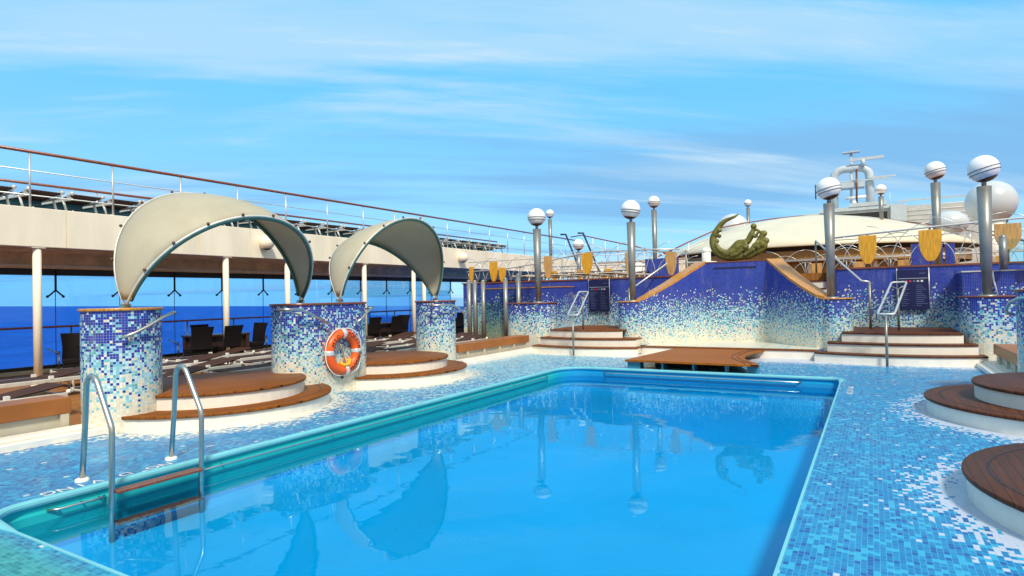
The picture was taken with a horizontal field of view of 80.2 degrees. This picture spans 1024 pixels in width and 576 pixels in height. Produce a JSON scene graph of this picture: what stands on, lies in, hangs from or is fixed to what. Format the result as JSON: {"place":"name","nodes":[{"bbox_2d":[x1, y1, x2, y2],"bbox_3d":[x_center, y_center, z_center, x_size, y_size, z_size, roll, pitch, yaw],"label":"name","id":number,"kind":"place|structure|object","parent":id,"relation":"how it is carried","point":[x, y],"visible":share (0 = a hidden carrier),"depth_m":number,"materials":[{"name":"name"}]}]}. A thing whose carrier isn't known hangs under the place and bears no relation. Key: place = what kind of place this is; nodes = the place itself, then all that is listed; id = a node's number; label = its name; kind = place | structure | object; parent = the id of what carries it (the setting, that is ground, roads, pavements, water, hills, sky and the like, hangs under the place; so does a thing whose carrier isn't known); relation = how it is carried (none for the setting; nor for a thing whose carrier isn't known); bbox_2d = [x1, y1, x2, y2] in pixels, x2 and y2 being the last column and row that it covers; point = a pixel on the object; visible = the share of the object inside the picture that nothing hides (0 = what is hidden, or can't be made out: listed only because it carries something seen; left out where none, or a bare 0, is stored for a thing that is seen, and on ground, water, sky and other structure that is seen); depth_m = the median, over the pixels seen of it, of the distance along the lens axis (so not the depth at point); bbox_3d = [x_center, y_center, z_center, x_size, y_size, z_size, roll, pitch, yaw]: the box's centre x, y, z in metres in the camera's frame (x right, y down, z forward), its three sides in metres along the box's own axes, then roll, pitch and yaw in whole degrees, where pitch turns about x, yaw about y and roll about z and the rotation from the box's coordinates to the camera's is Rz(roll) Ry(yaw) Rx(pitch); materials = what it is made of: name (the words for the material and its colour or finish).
{"place":"outdoors","nodes":[
{"label":"outdoors","id":0,"kind":"place"},
{"bbox_2d":[0,350,416,425],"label":"side deck","id":1,"kind":"structure","parent":0,"point":[75,416],"depth_m":11.42,"materials":[{"name":"brown wood"}]},
{"bbox_2d":[0,395,70,437],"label":"bench ledge","id":2,"kind":"object","parent":1,"relation":"on","point":[24,416],"visible":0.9,"depth_m":7.26,"materials":[{"name":"wood"}]},
{"bbox_2d":[0,382,71,401],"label":"sun lounger","id":3,"kind":"object","parent":1,"relation":"on","point":[40,390],"visible":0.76,"depth_m":8.70,"materials":[{"name":"metal"}]},
{"bbox_2d":[27,247,45,385],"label":"column","id":4,"kind":"structure","parent":1,"relation":"on","point":[37,310],"depth_m":12.22,"materials":[{"name":"beige paint"}]},
{"bbox_2d":[0,204,582,281],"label":"promenade overhang","id":5,"kind":"object","parent":4,"relation":"on","point":[74,243],"visible":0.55,"depth_m":15.97,"materials":[{"name":"beige paint"}]},
{"bbox_2d":[0,185,16,204],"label":"sun lounger","id":6,"kind":"object","parent":5,"relation":"on","point":[7,188],"visible":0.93,"depth_m":12.27,"materials":[{"name":"metal"}]},
{"bbox_2d":[0,186,64,209],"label":"sun lounger","id":7,"kind":"object","parent":5,"relation":"on","point":[18,200],"visible":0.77,"depth_m":12.94,"materials":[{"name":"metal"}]},
{"bbox_2d":[32,192,104,213],"bbox_3d":[-10.158,-1.808,13.805,1.955,0.496,0.710,-2,-1,27],"label":"sun lounger","id":8,"kind":"object","parent":5,"relation":"on","point":[67,205],"visible":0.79,"depth_m":13.63,"materials":[{"name":"metal"}]},
{"bbox_2d":[73,197,140,214],"bbox_3d":[-9.750,-1.807,14.494,1.955,0.496,0.710,-2,-1,27],"label":"sun lounger","id":9,"kind":"object","parent":5,"relation":"on","point":[104,209],"visible":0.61,"depth_m":14.31,"materials":[{"name":"metal"}]},
{"bbox_2d":[0,178,496,241],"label":"promenade railing","id":10,"kind":"object","parent":5,"relation":"on","point":[70,188],"visible":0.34,"depth_m":16.86,"materials":[{"name":"white wood"}]},
{"bbox_2d":[259,235,273,249],"bbox_3d":[-6.713,-1.240,16.644,0.400,0.408,0.396,-2,-1,31],"label":"wall lamp","id":11,"kind":"object","parent":5,"relation":"attached to","point":[265,242],"visible":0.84,"depth_m":16.50,"materials":[{"name":"beige paint"}]},
{"bbox_2d":[0,145,577,258],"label":"promenade railing","id":12,"kind":"object","parent":5,"relation":"on","point":[29,170],"visible":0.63,"depth_m":15.54,"materials":[{"name":"brown metal"}]},
{"bbox_2d":[297,220,322,234],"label":"sun lounger","id":13,"kind":"object","parent":5,"relation":"on","point":[303,228],"visible":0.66,"depth_m":19.05,"materials":[{"name":"metal"}]},
{"bbox_2d":[302,223,342,236],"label":"sun lounger","id":14,"kind":"object","parent":5,"relation":"on","point":[320,231],"visible":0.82,"depth_m":19.77,"materials":[{"name":"metal"}]},
{"bbox_2d":[318,225,359,236],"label":"sun lounger","id":15,"kind":"object","parent":5,"relation":"on","point":[339,233],"visible":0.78,"depth_m":20.45,"materials":[{"name":"metal"}]},
{"bbox_2d":[546,209,553,255],"bbox_3d":[2.351,-3.175,37.312,0.541,3.290,0.541,-2,-1,31],"label":"lamp post","id":16,"kind":"object","parent":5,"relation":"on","point":[549,214],"visible":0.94,"depth_m":37.22,"materials":[{"name":"metal"}]},
{"bbox_2d":[0,366,79,388],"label":"sun lounger","id":17,"kind":"object","parent":1,"relation":"on","point":[69,375],"visible":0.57,"depth_m":10.58,"materials":[{"name":"metal"}]},
{"bbox_2d":[60,333,79,381],"bbox_3d":[-9.498,1.489,13.259,0.540,1.000,0.610,-1,-1,-39],"label":"wicker chair","id":18,"kind":"object","parent":1,"relation":"on","point":[70,350],"visible":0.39,"depth_m":13.31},
{"bbox_2d":[71,366,212,391],"bbox_3d":[-6.031,1.640,10.050,0.690,0.466,1.953,-2,-1,28],"label":"sun lounger","id":19,"kind":"object","parent":1,"relation":"on","point":[191,369],"visible":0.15,"depth_m":10.55,"materials":[{"name":"metal"}]},
{"bbox_2d":[162,353,225,372],"bbox_3d":[-7.029,1.699,12.790,0.690,0.466,1.953,-2,-1,29],"label":"sun lounger","id":20,"kind":"object","parent":1,"relation":"on","point":[200,359],"visible":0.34,"depth_m":13.06,"materials":[{"name":"metal"}]},
{"bbox_2d":[183,327,213,356],"bbox_3d":[-7.928,1.485,15.371,0.610,1.000,0.540,-2,-1,41],"label":"wicker chair","id":21,"kind":"object","parent":1,"relation":"on","point":[201,340],"visible":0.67,"depth_m":15.21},
{"bbox_2d":[163,357,242,372],"bbox_3d":[-6.253,1.668,11.750,0.690,0.466,1.953,-2,-1,29],"label":"sun lounger","id":22,"kind":"object","parent":1,"relation":"on","point":[217,363],"visible":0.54,"depth_m":12.13,"materials":[{"name":"metal"}]},
{"bbox_2d":[80,371,330,432],"bbox_3d":[-4.489,1.619,9.222,3.360,0.412,3.360,-2,-1,31],"label":"round podium","id":23,"kind":"object","parent":1,"relation":"on","point":[234,398],"visible":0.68,"depth_m":8.25,"materials":[{"name":"paint"}]},
{"bbox_2d":[162,347,254,363],"bbox_3d":[-7.176,1.726,14.504,0.690,0.466,1.953,-2,-1,28],"label":"sun lounger","id":24,"kind":"object","parent":1,"relation":"on","point":[232,352],"visible":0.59,"depth_m":14.79,"materials":[{"name":"metal"}]},
{"bbox_2d":[181,332,250,356],"bbox_3d":[-7.989,1.622,16.466,0.800,0.760,1.500,-2,-1,31],"label":"dining table","id":25,"kind":"object","parent":1,"relation":"on","point":[217,339],"visible":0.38,"depth_m":16.18,"materials":[{"name":"brown wood"}]},
{"bbox_2d":[218,256,230,363],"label":"column","id":26,"kind":"structure","parent":1,"relation":"on","point":[226,310],"depth_m":15.80,"materials":[{"name":"beige paint"}]},
{"bbox_2d":[211,325,243,363],"bbox_3d":[-7.494,1.485,16.005,0.610,1.000,0.540,-2,-1,26],"label":"wicker chair","id":27,"kind":"object","parent":1,"relation":"on","point":[232,336],"visible":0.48,"depth_m":15.86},
{"bbox_2d":[0,270,463,376],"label":"glass windbreak","id":28,"kind":"object","parent":1,"relation":"on","point":[18,371],"visible":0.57,"depth_m":17.24,"materials":[{"name":"black glass"}]},
{"bbox_2d":[205,361,271,372],"bbox_3d":[-4.887,1.641,11.929,0.690,0.466,1.953,-2,-1,32],"label":"sun lounger","id":29,"kind":"object","parent":1,"relation":"on","point":[262,366],"visible":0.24,"depth_m":11.52,"materials":[{"name":"metal"}]},
{"bbox_2d":[227,351,270,365],"bbox_3d":[-5.899,1.700,14.562,0.690,0.466,1.953,-2,-1,27],"label":"sun lounger","id":30,"kind":"object","parent":1,"relation":"on","point":[262,354],"visible":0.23,"depth_m":14.03,"materials":[{"name":"metal"}]},
{"bbox_2d":[233,357,270,365],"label":"sun lounger","id":31,"kind":"object","parent":1,"relation":"on","point":[254,361],"visible":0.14,"depth_m":12.80,"materials":[{"name":"metal"}]},
{"bbox_2d":[239,322,267,353],"bbox_3d":[-7.424,1.503,17.427,0.540,1.000,0.610,-2,-1,31],"label":"wicker chair","id":32,"kind":"object","parent":1,"relation":"on","point":[258,337],"visible":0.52,"depth_m":17.52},
{"bbox_2d":[281,259,290,303],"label":"column","id":33,"kind":"structure","parent":1,"relation":"on","point":[287,284],"depth_m":17.47,"materials":[{"name":"beige paint"}]},
{"bbox_2d":[359,263,367,335],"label":"column","id":34,"kind":"structure","parent":1,"relation":"on","point":[364,286],"depth_m":20.14,"materials":[{"name":"beige paint"}]},
{"bbox_2d":[368,317,381,337],"bbox_3d":[-4.813,1.492,20.629,0.610,1.000,0.540,-2,-1,31],"label":"wicker chair","id":35,"kind":"object","parent":1,"relation":"on","point":[374,326],"visible":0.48,"depth_m":20.49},
{"bbox_2d":[366,335,415,344],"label":"sun lounger","id":36,"kind":"object","parent":1,"relation":"on","point":[398,339],"visible":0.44,"depth_m":18.50,"materials":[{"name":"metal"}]},
{"bbox_2d":[381,316,402,336],"bbox_3d":[-4.253,1.493,21.576,0.610,1.000,0.540,-2,-1,31],"label":"wicker chair","id":37,"kind":"object","parent":1,"relation":"on","point":[396,322],"visible":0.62,"depth_m":21.42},
{"bbox_2d":[376,338,415,347],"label":"sun lounger","id":38,"kind":"object","parent":1,"relation":"on","point":[409,342],"visible":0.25,"depth_m":16.75,"materials":[{"name":"metal"}]},
{"bbox_2d":[377,343,415,351],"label":"sun lounger","id":39,"kind":"object","parent":1,"relation":"on","point":[408,347],"visible":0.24,"depth_m":15.33,"materials":[{"name":"metal"}]},
{"bbox_2d":[355,351,466,388],"bbox_3d":[-2.597,1.626,12.576,3.320,0.412,3.320,-2,-1,31],"label":"round podium","id":40,"kind":"object","parent":1,"relation":"on","point":[388,369],"visible":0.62,"depth_m":11.51,"materials":[{"name":"paint"}]},
{"bbox_2d":[411,270,415,335],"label":"column","id":41,"kind":"structure","parent":1,"relation":"on","point":[413,278],"depth_m":22.30,"materials":[{"name":"beige paint"}]},
{"bbox_2d":[414,300,464,359],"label":"mosaic pillar","id":42,"kind":"structure","parent":1,"relation":"on","point":[435,326],"depth_m":13.86,"materials":[{"name":"blue tile"}]},
{"bbox_2d":[328,216,444,301],"bbox_3d":[-2.595,-0.585,12.845,1.492,1.756,3.456,-2,-1,31],"label":"canopy","id":43,"kind":"object","parent":42,"relation":"on","point":[414,245],"visible":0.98,"depth_m":13.40,"materials":[{"name":"fabric"}]},
{"bbox_2d":[456,312,463,333],"bbox_3d":[-2.274,1.496,24.820,0.610,1.000,0.540,-2,-1,31],"label":"wicker chair","id":44,"kind":"object","parent":1,"relation":"on","point":[459,322],"visible":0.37,"depth_m":24.66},
{"bbox_2d":[456,335,528,359],"bbox_3d":[-0.569,1.605,16.256,0.420,0.470,3.500,-2,-1,31],"label":"bench ledge","id":45,"kind":"object","parent":1,"relation":"on","point":[469,349],"visible":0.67,"depth_m":15.91,"materials":[{"name":"wood"}]},
{"bbox_2d":[467,273,520,338],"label":"metal posts","id":46,"kind":"object","parent":1,"relation":"on","point":[483,302],"visible":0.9,"depth_m":20.02,"materials":[{"name":"metal"}]},
{"bbox_2d":[485,286,573,338],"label":"mosaic block","id":47,"kind":"structure","parent":1,"relation":"on","point":[563,296],"depth_m":19.69,"materials":[{"name":"blue tile"}]},
{"bbox_2d":[506,302,557,346],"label":"mosaic pillar","id":48,"kind":"structure","parent":1,"relation":"on","point":[535,322],"depth_m":17.98,"materials":[{"name":"blue tile"}]},
{"bbox_2d":[528,208,545,302],"bbox_3d":[0.769,-0.989,18.431,0.562,2.860,0.562,-2,-1,31],"label":"lamp post","id":49,"kind":"object","parent":48,"relation":"on","point":[536,217],"visible":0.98,"depth_m":18.33,"materials":[{"name":"metal"}]},
{"bbox_2d":[462,276,672,345],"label":"mosaic back wall","id":50,"kind":"structure","parent":1,"relation":"on","point":[619,286],"depth_m":19.48,"materials":[{"name":"blue tile"}]},
{"bbox_2d":[467,241,679,281],"bbox_3d":[1.687,-0.840,20.071,7.702,1.129,0.089,-2,-1,31],"label":"deck railing","id":51,"kind":"object","parent":50,"relation":"on","point":[587,258],"visible":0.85,"depth_m":19.78,"materials":[{"name":"metal"}]},
{"bbox_2d":[588,279,609,311],"bbox_3d":[2.747,0.245,19.197,0.726,1.050,0.049,-2,-1,31],"label":"information sign","id":52,"kind":"object","parent":50,"relation":"attached to","point":[599,295],"visible":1,"depth_m":19.17,"materials":[{"name":"blue plastic"}]},
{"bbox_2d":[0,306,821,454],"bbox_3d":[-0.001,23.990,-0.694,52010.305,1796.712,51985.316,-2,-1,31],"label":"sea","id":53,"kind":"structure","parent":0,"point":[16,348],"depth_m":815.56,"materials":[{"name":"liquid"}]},
{"bbox_2d":[0,352,1023,575],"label":"pool deck","id":54,"kind":"structure","parent":0,"point":[886,494],"depth_m":5.76,"materials":[{"name":"tile"}]},
{"bbox_2d":[77,307,176,433],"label":"mosaic pillar","id":55,"kind":"structure","parent":54,"relation":"on","point":[121,353],"depth_m":7.62,"materials":[{"name":"blue tile"}]},
{"bbox_2d":[110,191,315,307],"bbox_3d":[-4.259,-0.644,9.205,1.720,1.828,3.096,-2,-1,31],"label":"canopy","id":56,"kind":"object","parent":55,"relation":"on","point":[154,233],"visible":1,"depth_m":8.37,"materials":[{"name":"fabric"}]},
{"bbox_2d":[0,347,535,453],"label":"kerb","id":57,"kind":"structure","parent":54,"relation":"on","point":[19,442],"depth_m":7.18,"materials":[{"name":"paint"}]},
{"bbox_2d":[269,302,373,393],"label":"mosaic pillar","id":58,"kind":"structure","parent":54,"relation":"on","point":[301,333],"depth_m":10.19,"materials":[{"name":"blue tile"}]},
{"bbox_2d":[323,328,360,378],"bbox_3d":[-2.949,1.139,10.600,0.178,0.883,0.828,-2,-1,31],"label":"lifebuoy","id":59,"kind":"object","parent":58,"relation":"attached to","point":[340,368],"visible":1,"depth_m":10.52,"materials":[{"name":"orange plastic"}]},
{"bbox_2d":[0,366,843,575],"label":"swimming pool","id":60,"kind":"structure","parent":54,"relation":"in","point":[585,471],"depth_m":6.28,"materials":[{"name":"liquid"}]},
{"bbox_2d":[75,364,203,541],"bbox_3d":[-3.499,1.486,5.777,0.636,1.441,0.936,-2,-1,31],"label":"pool ladder","id":61,"kind":"object","parent":60,"relation":"on","point":[113,490],"visible":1,"depth_m":5.53,"materials":[{"name":"silver metal"}]},
{"bbox_2d":[567,291,588,355],"bbox_3d":[1.835,0.938,16.699,0.340,1.712,1.390,-2,-1,20],"label":"step handrail","id":62,"kind":"object","parent":54,"relation":"on","point":[581,307],"visible":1,"depth_m":16.46,"materials":[{"name":"metal"}]},
{"bbox_2d":[532,325,642,355],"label":"wide steps","id":63,"kind":"structure","parent":54,"relation":"on","point":[600,340],"depth_m":16.53,"materials":[{"name":"paint"}]},
{"bbox_2d":[641,341,819,358],"bbox_3d":[5.885,1.594,16.142,4.200,0.212,2.620,-2,-1,31],"label":"tiled shelf","id":64,"kind":"object","parent":54,"relation":"on","point":[777,350],"visible":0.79,"depth_m":15.34,"materials":[{"name":"paint"}]},
{"bbox_2d":[617,258,853,351],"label":"waterfall wall","id":65,"kind":"structure","parent":54,"relation":"on","point":[779,300],"depth_m":16.86,"materials":[{"name":"tile"}]},
{"bbox_2d":[621,200,639,300],"bbox_3d":[3.356,-1.053,17.074,0.556,2.840,0.562,-2,-1,31],"label":"lamp post","id":66,"kind":"object","parent":65,"relation":"on","point":[630,210],"visible":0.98,"depth_m":16.97,"materials":[{"name":"metal"}]},
{"bbox_2d":[628,249,686,299],"bbox_3d":[4.406,-0.015,18.191,1.934,2.291,0.194,-1,-1,-13],"label":"stair handrail","id":67,"kind":"object","parent":65,"relation":"on","point":[661,267],"visible":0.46,"depth_m":18.18,"materials":[{"name":"metal"}]},
{"bbox_2d":[709,214,768,260],"bbox_3d":[6.426,-1.446,17.252,1.620,1.342,0.306,-2,-1,31],"label":"bronze sculpture","id":68,"kind":"object","parent":65,"relation":"on","point":[735,250],"visible":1,"depth_m":17.14,"materials":[{"name":"metal"}]},
{"bbox_2d":[816,177,841,297],"bbox_3d":[7.636,-1.210,14.597,0.551,2.900,0.562,-2,-1,31],"label":"lamp post","id":69,"kind":"object","parent":65,"relation":"on","point":[828,189],"visible":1,"depth_m":14.51,"materials":[{"name":"metal"}]},
{"bbox_2d":[876,281,906,365],"bbox_3d":[8.401,0.726,13.386,0.342,1.763,2.294,-2,-1,39],"label":"step handrail","id":70,"kind":"object","parent":54,"relation":"on","point":[897,309],"visible":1,"depth_m":12.98,"materials":[{"name":"metal"}]},
{"bbox_2d":[814,327,988,366],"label":"wide steps","id":71,"kind":"structure","parent":54,"relation":"on","point":[930,346],"depth_m":12.86,"materials":[{"name":"paint"}]},
{"bbox_2d":[815,240,871,328],"bbox_3d":[8.509,-0.162,15.770,0.151,2.340,1.872,-1,-1,-13],"label":"stair handrail","id":72,"kind":"object","parent":71,"relation":"on","point":[860,280],"visible":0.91,"depth_m":15.08,"materials":[{"name":"metal"}]},
{"bbox_2d":[924,372,1023,436],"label":"round podium","id":73,"kind":"object","parent":54,"relation":"on","point":[993,402],"visible":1,"depth_m":7.17,"materials":[{"name":"paint"}]},
{"bbox_2d":[957,295,1016,360],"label":"mosaic pillar","id":74,"kind":"structure","parent":54,"relation":"on","point":[986,323],"depth_m":12.51,"materials":[{"name":"blue tile"}]},
{"bbox_2d":[967,155,1000,295],"bbox_3d":[9.851,-1.299,12.647,0.572,2.930,0.582,-2,-1,31],"label":"lamp post","id":75,"kind":"object","parent":74,"relation":"on","point":[983,170],"visible":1,"depth_m":12.55,"materials":[{"name":"metal"}]},
{"bbox_2d":[961,443,1023,536],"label":"round podium","id":76,"kind":"object","parent":54,"relation":"on","point":[994,476],"visible":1,"depth_m":4.39,"materials":[{"name":"paint"}]},
{"bbox_2d":[977,361,1013,373],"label":"kerb","id":77,"kind":"structure","parent":54,"relation":"on","point":[989,367],"depth_m":11.19,"materials":[{"name":"paint"}]},
{"bbox_2d":[993,344,1017,371],"bbox_3d":[8.838,1.323,10.483,0.420,0.470,3.150,-2,-1,31],"label":"bench ledge","id":78,"kind":"object","parent":54,"relation":"on","point":[1006,354],"visible":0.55,"depth_m":10.93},
{"bbox_2d":[0,0,1023,305],"label":"sky","id":79,"kind":"structure","parent":0,"point":[484,112],"materials":[{"name":"blue"}]},
{"bbox_2d":[625,348,763,373],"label":"wooden bridge","id":80,"kind":"structure","parent":0,"point":[695,357],"depth_m":13.08,"materials":[{"name":"brown wood"}]},
{"bbox_2d":[799,273,826,280],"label":"raised deck","id":81,"kind":"structure","parent":0,"point":[814,276],"depth_m":16.38,"materials":[{"name":"brown wood"}]},
{"bbox_2d":[573,239,583,269],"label":"lamp post","id":82,"kind":"object","parent":81,"relation":"on","point":[577,243],"visible":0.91,"depth_m":29.14,"materials":[{"name":"metal"}]},
{"bbox_2d":[551,255,701,279],"bbox_3d":[4.855,-0.727,26.772,7.120,1.075,0.089,-2,-1,31],"label":"deck railing","id":83,"kind":"object","parent":81,"relation":"on","point":[596,265],"visible":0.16,"depth_m":27.39,"materials":[{"name":"metal"}]},
{"bbox_2d":[571,235,684,265],"bbox_3d":[5.690,-1.740,31.659,6.712,2.500,0.787,-2,-1,39],"label":"sloping railing","id":84,"kind":"object","parent":81,"relation":"on","point":[617,246],"visible":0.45,"depth_m":31.73,"materials":[{"name":"white wood"}]},
{"bbox_2d":[589,258,687,277],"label":"terrace wall","id":85,"kind":"structure","parent":81,"relation":"on","point":[617,262],"depth_m":34.84,"materials":[{"name":"beige paint"}]},
{"bbox_2d":[647,196,659,258],"bbox_3d":[6.420,-2.181,27.347,0.562,3.930,0.562,-2,-1,31],"label":"lamp post","id":86,"kind":"object","parent":81,"relation":"on","point":[653,202],"visible":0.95,"depth_m":27.25,"materials":[{"name":"metal"}]},
{"bbox_2d":[645,258,678,276],"bbox_3d":[6.035,-0.717,24.464,1.300,0.940,0.250,-2,-1,31],"label":"mosaic screen","id":87,"kind":"object","parent":81,"relation":"on","point":[663,271],"visible":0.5,"depth_m":24.41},
{"bbox_2d":[718,214,748,232],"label":"radar dome","id":88,"kind":"structure","parent":81,"relation":"on","point":[738,219],"depth_m":36.55,"materials":[{"name":"white paint"}]},
{"bbox_2d":[676,215,979,272],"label":"round pavilion","id":89,"kind":"structure","parent":81,"relation":"on","point":[788,236],"depth_m":29.76,"materials":[{"name":"white"}]},
{"bbox_2d":[874,184,886,219],"bbox_3d":[19.153,-4.375,31.548,0.562,2.010,0.562,-2,-1,31],"label":"lamp post","id":90,"kind":"object","parent":89,"relation":"on","point":[880,189],"visible":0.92,"depth_m":31.45,"materials":[{"name":"metal"}]},
{"bbox_2d":[643,215,1023,262],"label":"curved railing","id":91,"kind":"object","parent":81,"relation":"on","point":[928,224],"visible":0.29,"depth_m":34.09,"materials":[{"name":"white metal"}]},
{"bbox_2d":[802,194,979,262],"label":"bridge deckhouse","id":92,"kind":"object","parent":81,"relation":"on","point":[913,213],"visible":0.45,"depth_m":40.11,"materials":[{"name":"grey paint"}]},
{"bbox_2d":[815,150,895,207],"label":"radar mast","id":93,"kind":"object","parent":92,"relation":"on","point":[857,184],"visible":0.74,"depth_m":47.37,"materials":[{"name":"metal"}]},
{"bbox_2d":[770,242,1023,272],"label":"deck railing","id":94,"kind":"object","parent":81,"relation":"on","point":[860,264],"visible":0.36,"depth_m":22.24,"materials":[{"name":"metal"}]},
{"bbox_2d":[825,261,1023,330],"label":"mosaic back wall","id":95,"kind":"structure","parent":81,"relation":"attached to","point":[944,302],"depth_m":15.18,"materials":[{"name":"blue tile"}]},
{"bbox_2d":[896,267,930,310],"bbox_3d":[9.879,0.033,14.975,0.686,1.050,0.049,-2,-1,31],"label":"information sign","id":96,"kind":"object","parent":95,"relation":"attached to","point":[916,294],"visible":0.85,"depth_m":14.94,"materials":[{"name":"blue plastic"}]},
{"bbox_2d":[835,211,1023,266],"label":"deck railing","id":97,"kind":"object","parent":95,"relation":"on","point":[930,242],"visible":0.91,"depth_m":14.94,"materials":[{"name":"metal"}]},
{"bbox_2d":[957,269,1023,295],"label":"mosaic block","id":98,"kind":"structure","parent":95,"relation":"attached to","point":[1006,282],"depth_m":13.53,"materials":[{"name":"blue tile"}]},
{"bbox_2d":[998,235,1007,269],"bbox_3d":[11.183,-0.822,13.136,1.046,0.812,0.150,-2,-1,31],"label":"metal post","id":99,"kind":"object","parent":98,"relation":"on","point":[1003,254],"visible":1,"depth_m":13.31,"materials":[{"name":"metal"}]},
{"bbox_2d":[911,242,942,264],"bbox_3d":[13.626,-0.968,19.970,0.850,0.990,0.250,-2,-1,31],"label":"mosaic screen","id":100,"kind":"object","parent":81,"relation":"on","point":[917,258],"visible":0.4,"depth_m":19.98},
{"bbox_2d":[924,161,945,263],"bbox_3d":[12.451,-2.098,17.826,0.551,3.240,0.562,-2,-1,31],"label":"lamp post","id":101,"kind":"object","parent":81,"relation":"on","point":[935,171],"visible":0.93,"depth_m":17.73,"materials":[{"name":"metal"}]},
{"bbox_2d":[945,243,954,263],"bbox_3d":[14.338,-0.969,19.897,0.250,0.960,0.250,-2,-1,31],"label":"mosaic screen","id":102,"kind":"object","parent":81,"relation":"on","point":[949,257],"visible":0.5,"depth_m":19.80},
{"bbox_2d":[929,211,969,263],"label":"radar dome","id":103,"kind":"structure","parent":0,"point":[956,217],"depth_m":35.95,"materials":[{"name":"white paint"}]},
{"bbox_2d":[964,180,1018,261],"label":"radar dome","id":104,"kind":"structure","parent":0,"point":[1005,196],"depth_m":30.91,"materials":[{"name":"white paint"}]},
{"bbox_2d":[1005,289,1023,371],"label":"mosaic pillar","id":105,"kind":"structure","parent":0,"point":[1018,299],"depth_m":8.74,"materials":[{"name":"blue tile"}]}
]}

